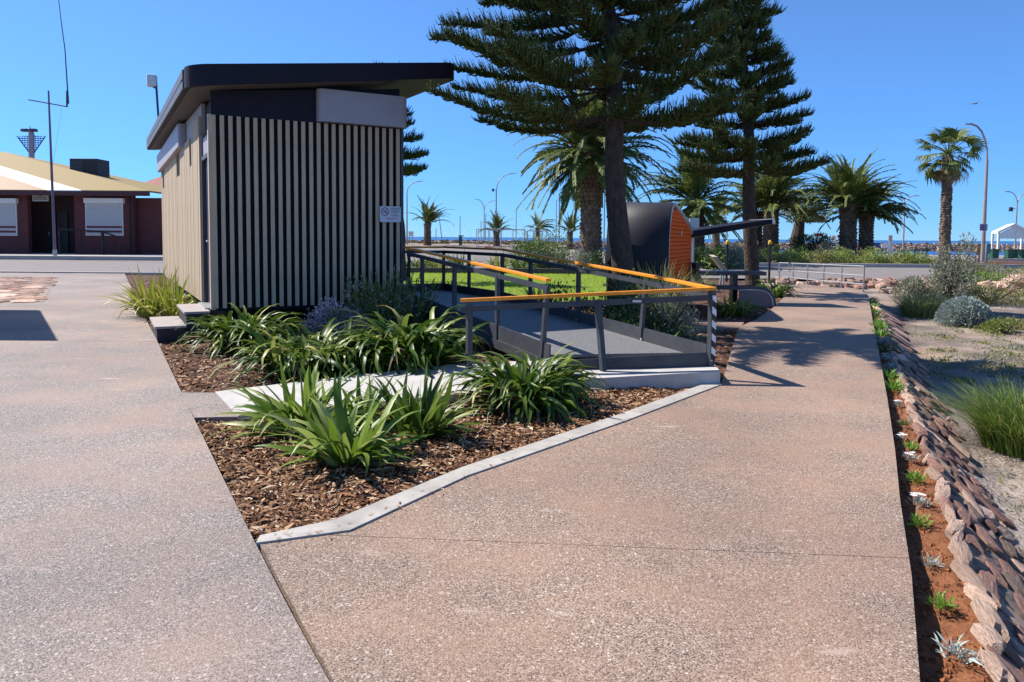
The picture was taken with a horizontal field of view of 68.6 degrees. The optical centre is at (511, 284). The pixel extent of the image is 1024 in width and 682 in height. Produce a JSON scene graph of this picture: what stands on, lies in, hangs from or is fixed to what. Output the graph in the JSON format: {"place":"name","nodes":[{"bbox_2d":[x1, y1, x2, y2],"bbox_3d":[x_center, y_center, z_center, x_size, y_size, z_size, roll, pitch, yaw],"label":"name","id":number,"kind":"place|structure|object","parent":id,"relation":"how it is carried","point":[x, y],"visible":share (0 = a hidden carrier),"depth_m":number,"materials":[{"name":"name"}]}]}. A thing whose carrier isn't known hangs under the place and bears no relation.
{"place":"outdoors","nodes":[
{"label":"outdoors","id":0,"kind":"place"},
{"bbox_2d":[0,253,162,256],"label":"pavement","id":1,"kind":"structure","parent":0,"point":[51,254],"depth_m":50.69,"materials":[{"name":"concrete"}]},
{"bbox_2d":[28,0,68,255],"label":"flag mast","id":2,"kind":"object","parent":1,"relation":"on","point":[52,192],"visible":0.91,"depth_m":47.14,"materials":[{"name":"metal"}]},
{"bbox_2d":[0,152,162,253],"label":"brick building","id":3,"kind":"structure","parent":1,"relation":"on","point":[113,204],"depth_m":52.97,"materials":[{"name":"red brick"}]},
{"bbox_2d":[0,198,18,235],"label":"window","id":4,"kind":"structure","parent":3,"relation":"in","point":[8,206],"depth_m":52.71,"materials":[{"name":"white paint"}]},
{"bbox_2d":[47,212,57,252],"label":"door","id":5,"kind":"structure","parent":3,"relation":"in","point":[49,214],"depth_m":54.80,"materials":[{"name":"black paint"}]},
{"bbox_2d":[57,212,68,252],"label":"door","id":6,"kind":"structure","parent":3,"relation":"in","point":[62,217],"depth_m":54.78,"materials":[{"name":"black paint"}]},
{"bbox_2d":[70,158,109,176],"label":"roof cooler","id":7,"kind":"object","parent":3,"relation":"on","point":[98,167],"visible":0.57,"depth_m":56.18,"materials":[{"name":"grey paint"}]},
{"bbox_2d":[83,198,124,235],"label":"window","id":8,"kind":"structure","parent":3,"relation":"in","point":[101,214],"depth_m":52.70,"materials":[{"name":"white paint"}]},
{"bbox_2d":[58,228,120,254],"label":"porch rail","id":9,"kind":"object","parent":1,"relation":"on","point":[102,243],"visible":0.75,"depth_m":51.27,"materials":[{"name":"metal"}]},
{"bbox_2d":[0,273,329,681],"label":"concourse","id":10,"kind":"structure","parent":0,"point":[127,554],"depth_m":4.13,"materials":[{"name":"concrete"}]},
{"bbox_2d":[0,277,57,302],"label":"crazy paving","id":11,"kind":"structure","parent":10,"relation":"on","point":[22,289],"depth_m":21.48,"materials":[{"name":"pink stone"}]},
{"bbox_2d":[150,304,209,343],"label":"steps","id":12,"kind":"structure","parent":10,"relation":"on","point":[166,329],"depth_m":11.61,"materials":[{"name":"concrete"}]},
{"bbox_2d":[126,275,789,549],"bbox_3d":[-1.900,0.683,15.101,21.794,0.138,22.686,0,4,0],"label":"mulch chips","id":13,"kind":"object","parent":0,"point":[243,505],"visible":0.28,"depth_m":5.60,"materials":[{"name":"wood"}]},
{"bbox_2d":[98,263,200,319],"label":"strap leaved plant","id":14,"kind":"object","parent":13,"relation":"on","point":[142,309],"visible":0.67,"depth_m":14.49,"materials":[{"name":"green plant"}]},
{"bbox_2d":[142,274,196,315],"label":"strap leaved plant","id":15,"kind":"object","parent":13,"relation":"on","point":[167,307],"visible":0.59,"depth_m":14.03,"materials":[{"name":"green plant"}]},
{"bbox_2d":[173,303,315,360],"bbox_3d":[-3.843,0.679,10.853,1.997,0.785,2.061,-1,4,-24],"label":"strap leaved plant","id":16,"kind":"object","parent":13,"relation":"on","point":[224,339],"visible":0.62,"depth_m":10.48,"materials":[{"name":"green plant"}]},
{"bbox_2d":[207,318,388,385],"bbox_3d":[-2.451,0.799,8.918,2.190,0.783,2.260,0,4,0],"label":"strap leaved plant","id":17,"kind":"object","parent":13,"relation":"on","point":[268,355],"visible":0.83,"depth_m":8.52,"materials":[{"name":"green plant"}]},
{"bbox_2d":[146,62,453,331],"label":"toilet block","id":18,"kind":"structure","parent":13,"relation":"on","point":[281,183],"depth_m":12.53,"materials":[{"name":"paint"}]},
{"bbox_2d":[146,74,158,116],"bbox_3d":[-9.678,-4.809,20.251,0.300,1.667,0.220,-1,4,-17],"label":"floodlight","id":19,"kind":"object","parent":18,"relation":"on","point":[151,80],"visible":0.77,"depth_m":20.13,"materials":[{"name":"grey paint"}]},
{"bbox_2d":[206,160,209,302],"bbox_3d":[-5.022,-0.861,12.413,0.134,2.410,0.980,-2,4,-28],"label":"door","id":20,"kind":"structure","parent":18,"relation":"in","point":[207,240],"depth_m":12.72,"materials":[{"name":"paint"}]},
{"bbox_2d":[380,206,400,221],"bbox_3d":[-2.123,-1.222,13.093,0.385,0.275,0.016,-2,4,-28],"label":"no smoking sign","id":21,"kind":"object","parent":18,"relation":"attached to","point":[390,213],"visible":1,"depth_m":13.09,"materials":[{"name":"white paint"}]},
{"bbox_2d":[209,358,391,454],"bbox_3d":[-1.720,0.945,6.200,1.531,0.745,1.536,0,4,0],"label":"strap leaved plant","id":22,"kind":"object","parent":13,"relation":"on","point":[287,407],"visible":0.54,"depth_m":6.08,"materials":[{"name":"green plant"}]},
{"bbox_2d":[294,296,370,337],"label":"flowering shrub","id":23,"kind":"object","parent":13,"relation":"on","point":[323,317],"visible":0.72,"depth_m":11.90,"materials":[{"name":"purple plant"}]},
{"bbox_2d":[256,371,431,474],"bbox_3d":[-1.199,1.048,5.453,1.323,0.742,1.219,0,4,-12],"label":"strap leaved plant","id":24,"kind":"object","parent":13,"relation":"on","point":[336,442],"visible":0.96,"depth_m":5.37,"materials":[{"name":"green plant"}]},
{"bbox_2d":[283,325,404,376],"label":"strap leaved plant","id":25,"kind":"object","parent":13,"relation":"on","point":[368,360],"visible":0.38,"depth_m":8.69,"materials":[{"name":"green plant"}]},
{"bbox_2d":[319,368,421,431],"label":"strap leaved plant","id":26,"kind":"object","parent":13,"relation":"on","point":[369,389],"visible":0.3,"depth_m":6.47,"materials":[{"name":"green plant"}]},
{"bbox_2d":[343,263,441,329],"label":"rosemary bush","id":27,"kind":"object","parent":13,"relation":"on","point":[391,298],"visible":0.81,"depth_m":12.16,"materials":[{"name":"green plant"}]},
{"bbox_2d":[326,305,497,377],"bbox_3d":[-1.281,0.807,9.317,2.481,1.038,2.429,0,4,0],"label":"strap leaved plant","id":28,"kind":"object","parent":13,"relation":"on","point":[433,343],"visible":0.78,"depth_m":8.83,"materials":[{"name":"green plant"}]},
{"bbox_2d":[347,359,494,440],"bbox_3d":[-0.784,0.966,6.140,1.225,0.605,1.254,2,4,23],"label":"strap leaved plant","id":29,"kind":"object","parent":13,"relation":"on","point":[429,418],"visible":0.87,"depth_m":6.11,"materials":[{"name":"green plant"}]},
{"bbox_2d":[439,341,613,426],"bbox_3d":[0.167,0.974,7.225,1.669,0.810,1.742,3,4,35],"label":"strap leaved plant","id":30,"kind":"object","parent":13,"relation":"on","point":[523,385],"visible":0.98,"depth_m":6.95,"materials":[{"name":"green plant"}]},
{"bbox_2d":[404,246,716,370],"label":"access ramp","id":31,"kind":"structure","parent":13,"relation":"on","point":[529,325],"depth_m":10.07,"materials":[{"name":"metal"}]},
{"bbox_2d":[534,273,596,312],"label":"garden shrub","id":32,"kind":"object","parent":13,"relation":"on","point":[565,292],"visible":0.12,"depth_m":13.23,"materials":[{"name":"green plant"}]},
{"bbox_2d":[423,0,744,322],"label":"norfolk pine","id":33,"kind":"object","parent":13,"relation":"on","point":[533,59],"visible":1,"depth_m":12.22,"materials":[{"name":"green plant"}]},
{"bbox_2d":[571,267,690,339],"bbox_3d":[1.858,0.348,11.660,1.732,1.236,1.751,-3,5,-41],"label":"garden shrub","id":34,"kind":"object","parent":13,"relation":"on","point":[610,311],"visible":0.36,"depth_m":11.58,"materials":[{"name":"green plant"}]},
{"bbox_2d":[606,202,693,306],"bbox_3d":[3.190,-0.552,16.793,1.165,2.450,4.361,2,4,21],"label":"bench shelter","id":35,"kind":"object","parent":13,"relation":"on","point":[659,232],"visible":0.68,"depth_m":15.06,"materials":[{"name":"paint"}]},
{"bbox_2d":[687,219,774,237],"bbox_3d":[5.247,-1.394,18.888,2.362,0.502,1.111,1,4,4],"label":"shelter canopy","id":36,"kind":"object","parent":35,"relation":"attached to","point":[714,229],"visible":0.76,"depth_m":18.36,"materials":[{"name":"black metal"}]},
{"bbox_2d":[646,283,704,342],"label":"garden shrub","id":37,"kind":"object","parent":13,"relation":"on","point":[676,317],"visible":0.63,"depth_m":11.90,"materials":[{"name":"grey plant"}]},
{"bbox_2d":[691,262,776,307],"bbox_3d":[5.377,-0.004,18.499,1.962,1.075,1.118,0,4,0],"label":"picnic bench","id":38,"kind":"object","parent":13,"relation":"on","point":[764,296],"visible":0.88,"depth_m":17.99,"materials":[{"name":"grey paint"}]},
{"bbox_2d":[701,289,766,317],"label":"strap leaved plant","id":39,"kind":"object","parent":13,"relation":"on","point":[731,310],"visible":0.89,"depth_m":15.85,"materials":[{"name":"green plant"}]},
{"bbox_2d":[670,0,833,284],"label":"norfolk pine","id":40,"kind":"object","parent":13,"relation":"on","point":[770,153],"visible":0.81,"depth_m":21.12,"materials":[{"name":"green plant"}]},
{"bbox_2d":[755,278,802,297],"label":"strap leaved plant","id":41,"kind":"object","parent":13,"relation":"on","point":[780,291],"visible":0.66,"depth_m":21.09,"materials":[{"name":"green plant"}]},
{"bbox_2d":[215,360,719,420],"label":"footway","id":42,"kind":"structure","parent":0,"point":[674,378],"depth_m":8.13,"materials":[{"name":"concrete"}]},
{"bbox_2d":[181,393,236,422],"bbox_3d":[-2.910,1.205,7.112,0.326,0.142,1.326,-2,4,-31],"label":"footway threshold","id":43,"kind":"object","parent":42,"relation":"attached to","point":[203,406],"visible":0.64,"depth_m":6.96,"materials":[{"name":"concrete"}]},
{"bbox_2d":[401,272,606,307],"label":"lawn","id":44,"kind":"structure","parent":0,"point":[519,287],"depth_m":26.34,"materials":[{"name":"plant"}]},
{"bbox_2d":[374,60,428,280],"bbox_3d":[-4.306,-3.951,26.879,2.767,8.062,2.879,0,4,0],"label":"norfolk pine","id":45,"kind":"object","parent":44,"relation":"on","point":[411,169],"visible":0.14,"depth_m":26.64,"materials":[{"name":"green plant"}]},
{"bbox_2d":[0,259,1023,279],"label":"road","id":46,"kind":"structure","parent":0,"point":[897,273],"depth_m":38.10,"materials":[{"name":"asphalt"}]},
{"bbox_2d":[0,271,162,274],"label":"kerb","id":47,"kind":"structure","parent":46,"relation":"on","point":[142,273],"depth_m":30.92,"materials":[{"name":"concrete"}]},
{"bbox_2d":[0,0,1023,240],"label":"sky","id":48,"kind":"structure","parent":0,"point":[883,74],"materials":[{"name":"blue"}]},
{"bbox_2d":[260,284,919,681],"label":"path","id":49,"kind":"structure","parent":0,"point":[744,522],"depth_m":3.81,"materials":[{"name":"concrete"}]},
{"bbox_2d":[607,260,722,326],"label":"ornamental grass","id":50,"kind":"object","parent":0,"point":[667,295],"depth_m":13.68,"materials":[{"name":"plant"}]},
{"bbox_2d":[405,249,1016,263],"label":"car park","id":51,"kind":"structure","parent":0,"point":[500,251],"depth_m":68.98,"materials":[{"name":"asphalt"}]},
{"bbox_2d":[991,223,1023,258],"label":"gable marquee","id":52,"kind":"object","parent":51,"relation":"on","point":[1015,229],"visible":0.94,"depth_m":65.74,"materials":[{"name":"fabric"}]},
{"bbox_2d":[405,241,1023,619],"bbox_3d":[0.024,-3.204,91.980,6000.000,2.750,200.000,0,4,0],"label":"ground","id":53,"kind":"structure","parent":0,"point":[989,482],"depth_m":11.47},
{"bbox_2d":[17,128,45,157],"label":"light tower","id":54,"kind":"structure","parent":53,"relation":"on","point":[31,140],"depth_m":113.77,"materials":[{"name":"metal"}]},
{"bbox_2d":[0,255,162,260],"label":"kerb","id":55,"kind":"structure","parent":53,"relation":"on","point":[27,257],"depth_m":47.00,"materials":[{"name":"concrete"}]},
{"bbox_2d":[406,194,454,245],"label":"date palm","id":56,"kind":"object","parent":53,"relation":"on","point":[431,214],"visible":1,"depth_m":107.16,"materials":[{"name":"green plant"}]},
{"bbox_2d":[256,383,721,550],"bbox_3d":[0.565,1.279,6.089,0.305,0.134,5.812,3,5,39],"label":"edging","id":57,"kind":"object","parent":53,"relation":"on","point":[356,519],"visible":0.41,"depth_m":4.93,"materials":[{"name":"concrete"}]},
{"bbox_2d":[408,240,578,249],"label":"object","id":58,"kind":"object","parent":53,"relation":"on","point":[457,241],"visible":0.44,"depth_m":129.88,"materials":[{"name":"green plant"}]},
{"bbox_2d":[479,210,517,245],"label":"date palm","id":59,"kind":"object","parent":53,"relation":"on","point":[497,222],"visible":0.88,"depth_m":107.37,"materials":[{"name":"green plant"}]},
{"bbox_2d":[476,229,524,247],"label":"wire enclosure","id":60,"kind":"object","parent":53,"relation":"on","point":[500,246],"visible":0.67,"depth_m":97.88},
{"bbox_2d":[411,267,605,273],"bbox_3d":[-2.096,-0.550,33.151,14.600,0.340,0.200,0,4,0],"label":"lawn edge","id":61,"kind":"object","parent":53,"relation":"on","point":[524,270],"visible":0.14,"depth_m":33.05,"materials":[{"name":"plant"}]},
{"bbox_2d":[521,210,557,240],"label":"date palm","id":62,"kind":"object","parent":53,"relation":"on","point":[538,224],"visible":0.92,"depth_m":105.53,"materials":[{"name":"green plant"}]},
{"bbox_2d":[551,210,579,248],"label":"date palm","id":63,"kind":"object","parent":53,"relation":"on","point":[569,225],"visible":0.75,"depth_m":103.48,"materials":[{"name":"green plant"}]},
{"bbox_2d":[435,266,724,275],"bbox_3d":[0.005,-0.630,35.956,19.000,0.240,5.350,0,4,0],"label":"gravel bed","id":64,"kind":"object","parent":53,"relation":"on","point":[585,268],"depth_m":36.82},
{"bbox_2d":[506,229,579,268],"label":"round bush","id":65,"kind":"object","parent":64,"relation":"on","point":[534,246],"visible":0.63,"depth_m":36.55,"materials":[{"name":"green plant"}]},
{"bbox_2d":[569,248,598,268],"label":"round bush","id":66,"kind":"object","parent":64,"relation":"on","point":[580,257],"visible":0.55,"depth_m":36.21,"materials":[{"name":"grey plant"}]},
{"bbox_2d":[584,245,605,268],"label":"round bush","id":67,"kind":"object","parent":64,"relation":"on","point":[596,260],"visible":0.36,"depth_m":33.84,"materials":[{"name":"green plant"}]},
{"bbox_2d":[506,76,681,262],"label":"date palm","id":68,"kind":"object","parent":53,"relation":"on","point":[581,167],"visible":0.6,"depth_m":44.77,"materials":[{"name":"green plant"}]},
{"bbox_2d":[628,134,757,259],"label":"date palm","id":69,"kind":"object","parent":53,"relation":"on","point":[693,188],"visible":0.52,"depth_m":49.09,"materials":[{"name":"green plant"}]},
{"bbox_2d":[694,243,735,269],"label":"round bush","id":70,"kind":"object","parent":53,"relation":"on","point":[700,257],"visible":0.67,"depth_m":40.00,"materials":[{"name":"green plant"}]},
{"bbox_2d":[705,186,739,247],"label":"date palm","id":71,"kind":"object","parent":53,"relation":"on","point":[716,208],"visible":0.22,"depth_m":87.42,"materials":[{"name":"green plant"}]},
{"bbox_2d":[716,245,744,268],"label":"round bush","id":72,"kind":"object","parent":53,"relation":"on","point":[738,256],"visible":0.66,"depth_m":41.44,"materials":[{"name":"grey plant"}]},
{"bbox_2d":[780,181,834,247],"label":"broadleaf tree","id":73,"kind":"object","parent":53,"relation":"on","point":[796,232],"visible":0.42,"depth_m":63.38,"materials":[{"name":"green plant"}]},
{"bbox_2d":[778,262,864,291],"bbox_3d":[10.989,-0.324,26.947,0.051,0.880,4.906,0,4,-13],"label":"pipe rail","id":74,"kind":"object","parent":53,"relation":"on","point":[823,273],"visible":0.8,"depth_m":26.59,"materials":[{"name":"metal"}]},
{"bbox_2d":[759,263,1022,267],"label":"island kerb","id":75,"kind":"structure","parent":53,"relation":"on","point":[866,265],"depth_m":44.81,"materials":[{"name":"concrete"}]},
{"bbox_2d":[760,276,1023,294],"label":"stone apron","id":76,"kind":"object","parent":53,"relation":"on","point":[881,285],"visible":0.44,"depth_m":27.77,"materials":[{"name":"stone"}]},
{"bbox_2d":[891,274,948,299],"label":"saltbush","id":77,"kind":"object","parent":53,"relation":"on","point":[914,282],"visible":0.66,"depth_m":22.87,"materials":[{"name":"grey plant"}]},
{"bbox_2d":[869,300,992,681],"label":"soil strip","id":78,"kind":"object","parent":53,"relation":"on","point":[950,626],"visible":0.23,"depth_m":3.78,"materials":[{"name":"soil"}]},
{"bbox_2d":[906,512,934,527],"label":"seedling","id":79,"kind":"object","parent":78,"relation":"on","point":[916,522],"visible":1,"depth_m":4.42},
{"bbox_2d":[878,330,993,681],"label":"soil crumbs","id":80,"kind":"object","parent":78,"relation":"on","point":[950,669],"visible":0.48,"depth_m":3.74,"materials":[{"name":"soil"}]},
{"bbox_2d":[920,590,959,614],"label":"seedling","id":81,"kind":"object","parent":78,"relation":"on","point":[942,604],"visible":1,"depth_m":3.44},
{"bbox_2d":[932,632,983,665],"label":"seedling","id":82,"kind":"object","parent":78,"relation":"on","point":[960,652],"visible":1,"depth_m":3.04,"materials":[{"name":"plant"}]},
{"bbox_2d":[870,299,1023,681],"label":"stone wall","id":83,"kind":"structure","parent":53,"relation":"on","point":[997,631],"depth_m":4.64,"materials":[{"name":"stone"}]},
{"bbox_2d":[927,232,981,302],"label":"saltbush","id":84,"kind":"object","parent":53,"relation":"on","point":[946,283],"visible":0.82,"depth_m":22.18,"materials":[{"name":"grey plant"}]},
{"bbox_2d":[900,309,1023,519],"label":"ground litter","id":85,"kind":"object","parent":53,"relation":"on","point":[1001,478],"visible":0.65,"depth_m":13.14,"materials":[{"name":"brown plant"}]},
{"bbox_2d":[902,375,1023,458],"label":"tussock grass","id":86,"kind":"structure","parent":53,"relation":"on","point":[1000,430],"depth_m":7.28,"materials":[{"name":"plant"}]},
{"bbox_2d":[933,295,995,327],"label":"cushion bush","id":87,"kind":"object","parent":53,"relation":"on","point":[963,311],"visible":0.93,"depth_m":17.58,"materials":[{"name":"plant"}]},
{"bbox_2d":[920,325,1023,511],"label":"weed mat","id":88,"kind":"object","parent":53,"relation":"on","point":[987,366],"visible":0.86,"depth_m":12.30,"materials":[{"name":"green plant"}]},
{"bbox_2d":[934,271,1023,305],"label":"saltbush","id":89,"kind":"object","parent":53,"relation":"on","point":[984,298],"visible":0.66,"depth_m":22.24,"materials":[{"name":"green plant"}]},
{"bbox_2d":[970,316,1023,333],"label":"saltbush","id":90,"kind":"object","parent":53,"relation":"on","point":[998,325],"visible":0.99,"depth_m":16.52,"materials":[{"name":"green plant"}]},
{"bbox_2d":[982,264,1023,292],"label":"saltbush","id":91,"kind":"object","parent":53,"relation":"on","point":[1016,271],"visible":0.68,"depth_m":25.00,"materials":[{"name":"green plant"}]},
{"bbox_2d":[408,237,1023,255],"bbox_3d":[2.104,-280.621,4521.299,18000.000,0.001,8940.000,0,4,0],"label":"sea","id":92,"kind":"structure","parent":0,"point":[722,240],"depth_m":1075.23,"materials":[{"name":"blue liquid"}]},
{"bbox_2d":[408,239,1023,251],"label":"breakwater","id":93,"kind":"object","parent":92,"relation":"in","point":[910,246],"visible":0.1,"depth_m":188.57,"materials":[{"name":"stone"}]},
{"bbox_2d":[690,320,743,332],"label":"shelter footway","id":94,"kind":"structure","parent":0,"point":[724,325],"depth_m":13.85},
{"bbox_2d":[764,259,1023,264],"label":"planting island","id":95,"kind":"structure","parent":0,"point":[1001,262],"depth_m":52.25,"materials":[{"name":"soil"}]},
{"bbox_2d":[716,178,800,250],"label":"date palm","id":96,"kind":"object","parent":95,"relation":"on","point":[759,214],"visible":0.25,"depth_m":59.35,"materials":[{"name":"green plant"}]},
{"bbox_2d":[708,158,838,258],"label":"date palm","id":97,"kind":"object","parent":95,"relation":"on","point":[774,189],"visible":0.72,"depth_m":56.65,"materials":[{"name":"green plant"}]},
{"bbox_2d":[758,247,793,262],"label":"bush","id":98,"kind":"object","parent":95,"relation":"on","point":[775,259],"visible":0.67,"depth_m":46.69,"materials":[{"name":"green plant"}]},
{"bbox_2d":[771,249,815,262],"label":"bush","id":99,"kind":"object","parent":95,"relation":"on","point":[795,255],"visible":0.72,"depth_m":47.05,"materials":[{"name":"green plant"}]},
{"bbox_2d":[783,232,840,258],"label":"round bush","id":100,"kind":"object","parent":95,"relation":"on","point":[820,238],"visible":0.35,"depth_m":55.73,"materials":[{"name":"green plant"}]},
{"bbox_2d":[804,248,842,262],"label":"bush","id":101,"kind":"object","parent":95,"relation":"on","point":[828,257],"visible":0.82,"depth_m":46.57,"materials":[{"name":"green plant"}]},
{"bbox_2d":[781,147,920,258],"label":"date palm","id":102,"kind":"object","parent":95,"relation":"on","point":[847,180],"visible":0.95,"depth_m":55.13,"materials":[{"name":"green plant"}]},
{"bbox_2d":[832,248,869,263],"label":"bush","id":103,"kind":"object","parent":95,"relation":"on","point":[844,258],"visible":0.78,"depth_m":46.54,"materials":[{"name":"green plant"}]},
{"bbox_2d":[815,174,925,257],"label":"date palm","id":104,"kind":"object","parent":95,"relation":"on","point":[866,217],"visible":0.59,"depth_m":56.84,"materials":[{"name":"green plant"}]},
{"bbox_2d":[856,246,889,263],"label":"bush","id":105,"kind":"object","parent":95,"relation":"on","point":[874,252],"visible":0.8,"depth_m":46.74,"materials":[{"name":"green plant"}]},
{"bbox_2d":[874,249,921,263],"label":"bush","id":106,"kind":"object","parent":95,"relation":"on","point":[903,255],"visible":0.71,"depth_m":46.64,"materials":[{"name":"green plant"}]},
{"bbox_2d":[911,126,988,263],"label":"fan palm","id":107,"kind":"object","parent":95,"relation":"on","point":[948,174],"visible":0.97,"depth_m":45.48,"materials":[{"name":"green plant"}]},
{"bbox_2d":[963,123,988,262],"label":"street lamp","id":108,"kind":"object","parent":95,"relation":"on","point":[983,240],"visible":0.79,"depth_m":50.67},
{"bbox_2d":[884,289,962,317],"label":"tussock grass","id":109,"kind":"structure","parent":0,"point":[919,307],"depth_m":19.41,"materials":[{"name":"plant"}]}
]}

